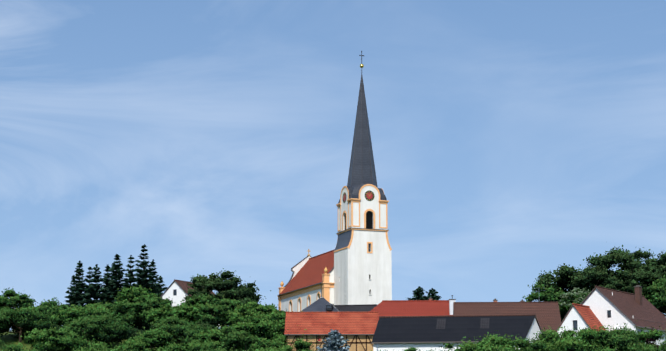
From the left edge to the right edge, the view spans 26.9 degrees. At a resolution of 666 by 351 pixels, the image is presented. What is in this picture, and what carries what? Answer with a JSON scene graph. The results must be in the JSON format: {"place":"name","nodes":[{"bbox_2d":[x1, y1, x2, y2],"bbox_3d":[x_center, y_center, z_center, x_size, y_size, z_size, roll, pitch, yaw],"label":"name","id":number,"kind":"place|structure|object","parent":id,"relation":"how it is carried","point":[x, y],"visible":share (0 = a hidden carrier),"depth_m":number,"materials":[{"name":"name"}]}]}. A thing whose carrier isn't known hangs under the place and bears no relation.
{"place":"outdoors","nodes":[
{"label":"outdoors","id":0,"kind":"place"},
{"bbox_2d":[0,331,263,350],"bbox_3d":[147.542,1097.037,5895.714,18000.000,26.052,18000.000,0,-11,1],"label":"ground","id":1,"kind":"structure","parent":0,"point":[6,338],"depth_m":234.25,"materials":[{"name":"green plant"}]},
{"bbox_2d":[0,287,37,310],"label":"tree","id":2,"kind":"object","parent":1,"relation":"on","point":[16,300],"visible":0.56,"depth_m":297.33,"materials":[{"name":"green plant"}]},
{"bbox_2d":[0,336,43,350],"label":"tree","id":3,"kind":"object","parent":1,"relation":"on","point":[14,347],"visible":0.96,"depth_m":184.64,"materials":[{"name":"green plant"}]},
{"bbox_2d":[0,305,57,341],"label":"tree","id":4,"kind":"object","parent":1,"relation":"on","point":[27,319],"visible":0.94,"depth_m":232.39,"materials":[{"name":"green plant"}]},
{"bbox_2d":[8,318,63,339],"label":"tree","id":5,"kind":"object","parent":1,"relation":"on","point":[25,331],"visible":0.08,"depth_m":235.83,"materials":[{"name":"green plant"}]},
{"bbox_2d":[15,304,59,311],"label":"tree","id":6,"kind":"object","parent":1,"relation":"on","point":[31,307],"visible":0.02,"depth_m":288.27,"materials":[{"name":"green plant"}]},
{"bbox_2d":[31,297,68,325],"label":"tree","id":7,"kind":"object","parent":1,"relation":"on","point":[53,307],"visible":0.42,"depth_m":282.52,"materials":[{"name":"green plant"}]},
{"bbox_2d":[20,324,90,350],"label":"tree","id":8,"kind":"object","parent":1,"relation":"on","point":[63,339],"visible":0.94,"depth_m":219.75,"materials":[{"name":"green plant"}]},
{"bbox_2d":[64,277,80,304],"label":"spruce","id":9,"kind":"object","parent":1,"relation":"on","point":[67,292],"visible":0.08,"depth_m":338.84,"materials":[{"name":"green plant"}]},
{"bbox_2d":[62,260,90,327],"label":"spruce","id":10,"kind":"object","parent":1,"relation":"on","point":[78,294],"visible":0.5,"depth_m":333.44,"materials":[{"name":"green plant"}]},
{"bbox_2d":[51,304,102,326],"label":"tree","id":11,"kind":"object","parent":1,"relation":"on","point":[68,313],"visible":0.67,"depth_m":276.01,"materials":[{"name":"green plant"}]},
{"bbox_2d":[83,267,92,304],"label":"spruce","id":12,"kind":"object","parent":1,"relation":"on","point":[89,276],"visible":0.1,"depth_m":343.94,"materials":[{"name":"green plant"}]},
{"bbox_2d":[78,264,106,326],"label":"spruce","id":13,"kind":"object","parent":1,"relation":"on","point":[95,291],"visible":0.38,"depth_m":328.31,"materials":[{"name":"green plant"}]},
{"bbox_2d":[61,311,136,345],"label":"tree","id":14,"kind":"object","parent":1,"relation":"on","point":[107,328],"visible":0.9,"depth_m":226.72,"materials":[{"name":"green plant"}]},
{"bbox_2d":[71,336,131,350],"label":"tree","id":15,"kind":"object","parent":1,"relation":"on","point":[98,346],"visible":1,"depth_m":178.98,"materials":[{"name":"green plant"}]},
{"bbox_2d":[84,302,123,315],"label":"tree","id":16,"kind":"object","parent":1,"relation":"on","point":[94,306],"visible":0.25,"depth_m":285.24,"materials":[{"name":"green plant"}]},
{"bbox_2d":[99,265,111,299],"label":"spruce","id":17,"kind":"object","parent":1,"relation":"on","point":[107,267],"visible":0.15,"depth_m":339.02,"materials":[{"name":"green plant"}]},
{"bbox_2d":[99,254,128,304],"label":"spruce","id":18,"kind":"object","parent":1,"relation":"on","point":[115,288],"visible":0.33,"depth_m":330.97,"materials":[{"name":"green plant"}]},
{"bbox_2d":[98,301,145,328],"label":"tree","id":19,"kind":"object","parent":1,"relation":"on","point":[122,308],"visible":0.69,"depth_m":281.71,"materials":[{"name":"green plant"}]},
{"bbox_2d":[120,255,136,290],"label":"spruce","id":20,"kind":"object","parent":1,"relation":"on","point":[130,272],"visible":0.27,"depth_m":336.60,"materials":[{"name":"green plant"}]},
{"bbox_2d":[115,317,145,339],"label":"tree","id":21,"kind":"object","parent":1,"relation":"on","point":[134,334],"visible":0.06,"depth_m":236.46,"materials":[{"name":"green plant"}]},
{"bbox_2d":[114,284,157,328],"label":"tree","id":22,"kind":"object","parent":1,"relation":"on","point":[136,294],"visible":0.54,"depth_m":286.51,"materials":[{"name":"green plant"}]},
{"bbox_2d":[107,327,174,350],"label":"tree","id":23,"kind":"object","parent":1,"relation":"on","point":[150,339],"visible":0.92,"depth_m":216.38,"materials":[{"name":"green plant"}]},
{"bbox_2d":[126,244,159,330],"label":"spruce","id":24,"kind":"object","parent":1,"relation":"on","point":[142,280],"visible":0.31,"depth_m":327.68,"materials":[{"name":"green plant"}]},
{"bbox_2d":[129,294,174,326],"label":"tree","id":25,"kind":"object","parent":1,"relation":"on","point":[140,308],"visible":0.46,"depth_m":276.70,"materials":[{"name":"green plant"}]},
{"bbox_2d":[145,259,159,292],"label":"spruce","id":26,"kind":"object","parent":1,"relation":"on","point":[154,271],"visible":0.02,"depth_m":343.78,"materials":[{"name":"green plant"}]},
{"bbox_2d":[142,303,173,325],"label":"tree","id":27,"kind":"object","parent":1,"relation":"on","point":[154,315],"visible":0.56,"depth_m":265.70,"materials":[{"name":"green plant"}]},
{"bbox_2d":[153,276,167,296],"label":"spruce","id":28,"kind":"object","parent":1,"relation":"on","point":[159,286],"visible":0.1,"depth_m":333.76,"materials":[{"name":"green plant"}]},
{"bbox_2d":[162,307,177,316],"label":"tree","id":29,"kind":"object","parent":1,"relation":"on","point":[169,310],"visible":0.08,"depth_m":265.70,"materials":[{"name":"green plant"}]},
{"bbox_2d":[144,315,211,350],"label":"tree","id":30,"kind":"object","parent":1,"relation":"on","point":[182,331],"visible":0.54,"depth_m":221.14,"materials":[{"name":"green plant"}]},
{"bbox_2d":[146,336,226,350],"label":"tree","id":31,"kind":"object","parent":1,"relation":"on","point":[177,347],"visible":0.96,"depth_m":177.96,"materials":[{"name":"green plant"}]},
{"bbox_2d":[166,301,210,324],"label":"tree","id":32,"kind":"object","parent":1,"relation":"on","point":[188,311],"visible":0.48,"depth_m":250.59,"materials":[{"name":"green plant"}]},
{"bbox_2d":[160,279,220,327],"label":"house","id":33,"kind":"structure","parent":1,"relation":"on","point":[174,293],"depth_m":299.20,"materials":[{"name":"paint"}]},
{"bbox_2d":[173,293,219,309],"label":"tree","id":34,"kind":"object","parent":1,"relation":"on","point":[208,299],"visible":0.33,"depth_m":258.01,"materials":[{"name":"green plant"}]},
{"bbox_2d":[182,325,235,350],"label":"tree","id":35,"kind":"object","parent":1,"relation":"on","point":[214,334],"visible":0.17,"depth_m":214.10,"materials":[{"name":"green plant"}]},
{"bbox_2d":[197,322,221,330],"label":"tree","id":36,"kind":"object","parent":1,"relation":"on","point":[206,326],"visible":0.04,"depth_m":237.06,"materials":[{"name":"green plant"}]},
{"bbox_2d":[184,294,245,328],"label":"tree","id":37,"kind":"object","parent":1,"relation":"on","point":[211,314],"visible":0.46,"depth_m":245.25,"materials":[{"name":"green plant"}]},
{"bbox_2d":[198,345,248,350],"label":"tree","id":38,"kind":"object","parent":1,"relation":"on","point":[218,348],"visible":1,"depth_m":169.40,"materials":[{"name":"green plant"}]},
{"bbox_2d":[179,268,270,326],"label":"tree","id":39,"kind":"object","parent":1,"relation":"on","point":[224,286],"visible":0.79,"depth_m":263.86,"materials":[{"name":"green plant"}]},
{"bbox_2d":[208,323,271,350],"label":"tree","id":40,"kind":"object","parent":1,"relation":"on","point":[232,337],"visible":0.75,"depth_m":196.53,"materials":[{"name":"green plant"}]},
{"bbox_2d":[222,297,258,315],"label":"tree","id":41,"kind":"object","parent":1,"relation":"on","point":[245,300],"visible":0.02,"depth_m":260.17,"materials":[{"name":"green plant"}]},
{"bbox_2d":[223,301,273,325],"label":"tree","id":42,"kind":"object","parent":1,"relation":"on","point":[239,313],"visible":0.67,"depth_m":242.29,"materials":[{"name":"green plant"}]},
{"bbox_2d":[209,308,311,350],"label":"tree","id":43,"kind":"object","parent":1,"relation":"on","point":[268,330],"visible":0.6,"depth_m":199.14,"materials":[{"name":"green plant"}]},
{"bbox_2d":[249,342,291,350],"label":"tree","id":44,"kind":"object","parent":1,"relation":"on","point":[273,349],"visible":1,"depth_m":168.67,"materials":[{"name":"green plant"}]},
{"bbox_2d":[256,303,292,324],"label":"tree","id":45,"kind":"object","parent":1,"relation":"on","point":[272,306],"visible":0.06,"depth_m":248.26,"materials":[{"name":"green plant"}]},
{"bbox_2d":[262,325,322,350],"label":"tree","id":46,"kind":"object","parent":1,"relation":"on","point":[299,343],"visible":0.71,"depth_m":191.23,"materials":[{"name":"green plant"}]},
{"bbox_2d":[300,297,340,311],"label":"roof","id":47,"kind":"structure","parent":1,"relation":"on","point":[322,304],"depth_m":215.33,"materials":[{"name":"tile"}]},
{"bbox_2d":[284,312,378,350],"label":"house","id":48,"kind":"structure","parent":1,"relation":"on","point":[357,329],"depth_m":192.90,"materials":[{"name":"tile"}]},
{"bbox_2d":[317,329,349,350],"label":"blue spruce","id":49,"kind":"object","parent":1,"relation":"on","point":[333,342],"visible":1,"depth_m":169.77,"materials":[{"name":"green plant"}]},
{"bbox_2d":[277,51,391,311],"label":"church","id":50,"kind":"structure","parent":1,"relation":"on","point":[354,267],"depth_m":233.60,"materials":[{"name":"white paint"}]},
{"bbox_2d":[333,304,376,311],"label":"roof","id":51,"kind":"structure","parent":1,"relation":"on","point":[357,308],"depth_m":219.23,"materials":[{"name":"tile"}]},
{"bbox_2d":[403,346,420,350],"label":"bush","id":52,"kind":"object","parent":1,"relation":"on","point":[412,349],"visible":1,"depth_m":158.73,"materials":[{"name":"green plant"}]},
{"bbox_2d":[370,295,455,315],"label":"red house","id":53,"kind":"structure","parent":1,"relation":"on","point":[430,307],"depth_m":210.57,"materials":[{"name":"tile"}]},
{"bbox_2d":[407,286,428,299],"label":"tree","id":54,"kind":"object","parent":1,"relation":"on","point":[417,294],"visible":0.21,"depth_m":237.57,"materials":[{"name":"green plant"}]},
{"bbox_2d":[426,288,441,299],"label":"tree","id":55,"kind":"object","parent":1,"relation":"on","point":[433,292],"visible":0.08,"depth_m":240.50,"materials":[{"name":"green plant"}]},
{"bbox_2d":[426,341,465,350],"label":"tree","id":56,"kind":"object","parent":1,"relation":"on","point":[448,346],"visible":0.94,"depth_m":154.22,"materials":[{"name":"green plant"}]},
{"bbox_2d":[371,314,541,350],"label":"house","id":57,"kind":"structure","parent":1,"relation":"on","point":[402,333],"depth_m":184.00,"materials":[{"name":"paint"}]},
{"bbox_2d":[444,330,518,350],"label":"bush","id":58,"kind":"object","parent":1,"relation":"on","point":[495,342],"visible":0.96,"depth_m":156.82,"materials":[{"name":"green plant"}]},
{"bbox_2d":[453,299,560,332],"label":"brown house","id":59,"kind":"structure","parent":1,"relation":"on","point":[547,314],"depth_m":205.74,"materials":[{"name":"tile"}]},
{"bbox_2d":[497,335,552,350],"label":"bush","id":60,"kind":"object","parent":1,"relation":"on","point":[535,345],"visible":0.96,"depth_m":153.49,"materials":[{"name":"green plant"}]},
{"bbox_2d":[522,282,567,321],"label":"tree","id":61,"kind":"object","parent":1,"relation":"on","point":[543,294],"visible":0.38,"depth_m":250.42,"materials":[{"name":"green plant"}]},
{"bbox_2d":[510,325,627,350],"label":"bush","id":62,"kind":"object","parent":1,"relation":"on","point":[566,341],"visible":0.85,"depth_m":155.87,"materials":[{"name":"green plant"}]},
{"bbox_2d":[559,287,589,310],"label":"tree","id":63,"kind":"object","parent":1,"relation":"on","point":[569,299],"visible":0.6,"depth_m":245.60,"materials":[{"name":"green plant"}]},
{"bbox_2d":[529,263,623,301],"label":"tree","id":64,"kind":"object","parent":1,"relation":"on","point":[565,278],"visible":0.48,"depth_m":255.89,"materials":[{"name":"green plant"}]},
{"bbox_2d":[556,303,605,336],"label":"house","id":65,"kind":"structure","parent":1,"relation":"on","point":[582,316],"depth_m":184.72,"materials":[{"name":"paint"}]},
{"bbox_2d":[573,323,655,350],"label":"bush","id":66,"kind":"object","parent":1,"relation":"on","point":[625,338],"visible":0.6,"depth_m":159.52,"materials":[{"name":"green plant"}]},
{"bbox_2d":[578,245,659,289],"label":"tree","id":67,"kind":"object","parent":1,"relation":"on","point":[630,262],"visible":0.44,"depth_m":261.56,"materials":[{"name":"green plant"}]},
{"bbox_2d":[581,285,665,345],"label":"house","id":68,"kind":"structure","parent":1,"relation":"on","point":[637,310],"depth_m":188.78,"materials":[{"name":"paint"}]},
{"bbox_2d":[606,268,665,295],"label":"tree","id":69,"kind":"object","parent":1,"relation":"on","point":[645,277],"visible":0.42,"depth_m":249.60,"materials":[{"name":"green plant"}]},
{"bbox_2d":[616,328,660,350],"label":"bush","id":70,"kind":"object","parent":1,"relation":"on","point":[648,341],"visible":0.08,"depth_m":167.45,"materials":[{"name":"green plant"}]},
{"bbox_2d":[615,249,665,313],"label":"tree","id":71,"kind":"object","parent":1,"relation":"on","point":[646,260],"visible":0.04,"depth_m":267.42,"materials":[{"name":"green plant"}]},
{"bbox_2d":[636,326,665,350],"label":"tree","id":72,"kind":"object","parent":1,"relation":"on","point":[656,335],"visible":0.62,"depth_m":162.68,"materials":[{"name":"green plant"}]},
{"bbox_2d":[643,275,665,315],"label":"tree","id":73,"kind":"object","parent":1,"relation":"on","point":[657,299],"visible":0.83,"depth_m":244.41,"materials":[{"name":"green plant"}]},
{"bbox_2d":[652,250,665,277],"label":"tree","id":74,"kind":"object","parent":1,"relation":"on","point":[661,261],"visible":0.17,"depth_m":263.24,"materials":[{"name":"green plant"}]},
{"bbox_2d":[0,0,665,330],"label":"sky","id":75,"kind":"structure","parent":0,"point":[513,141],"materials":[{"name":"blue"}]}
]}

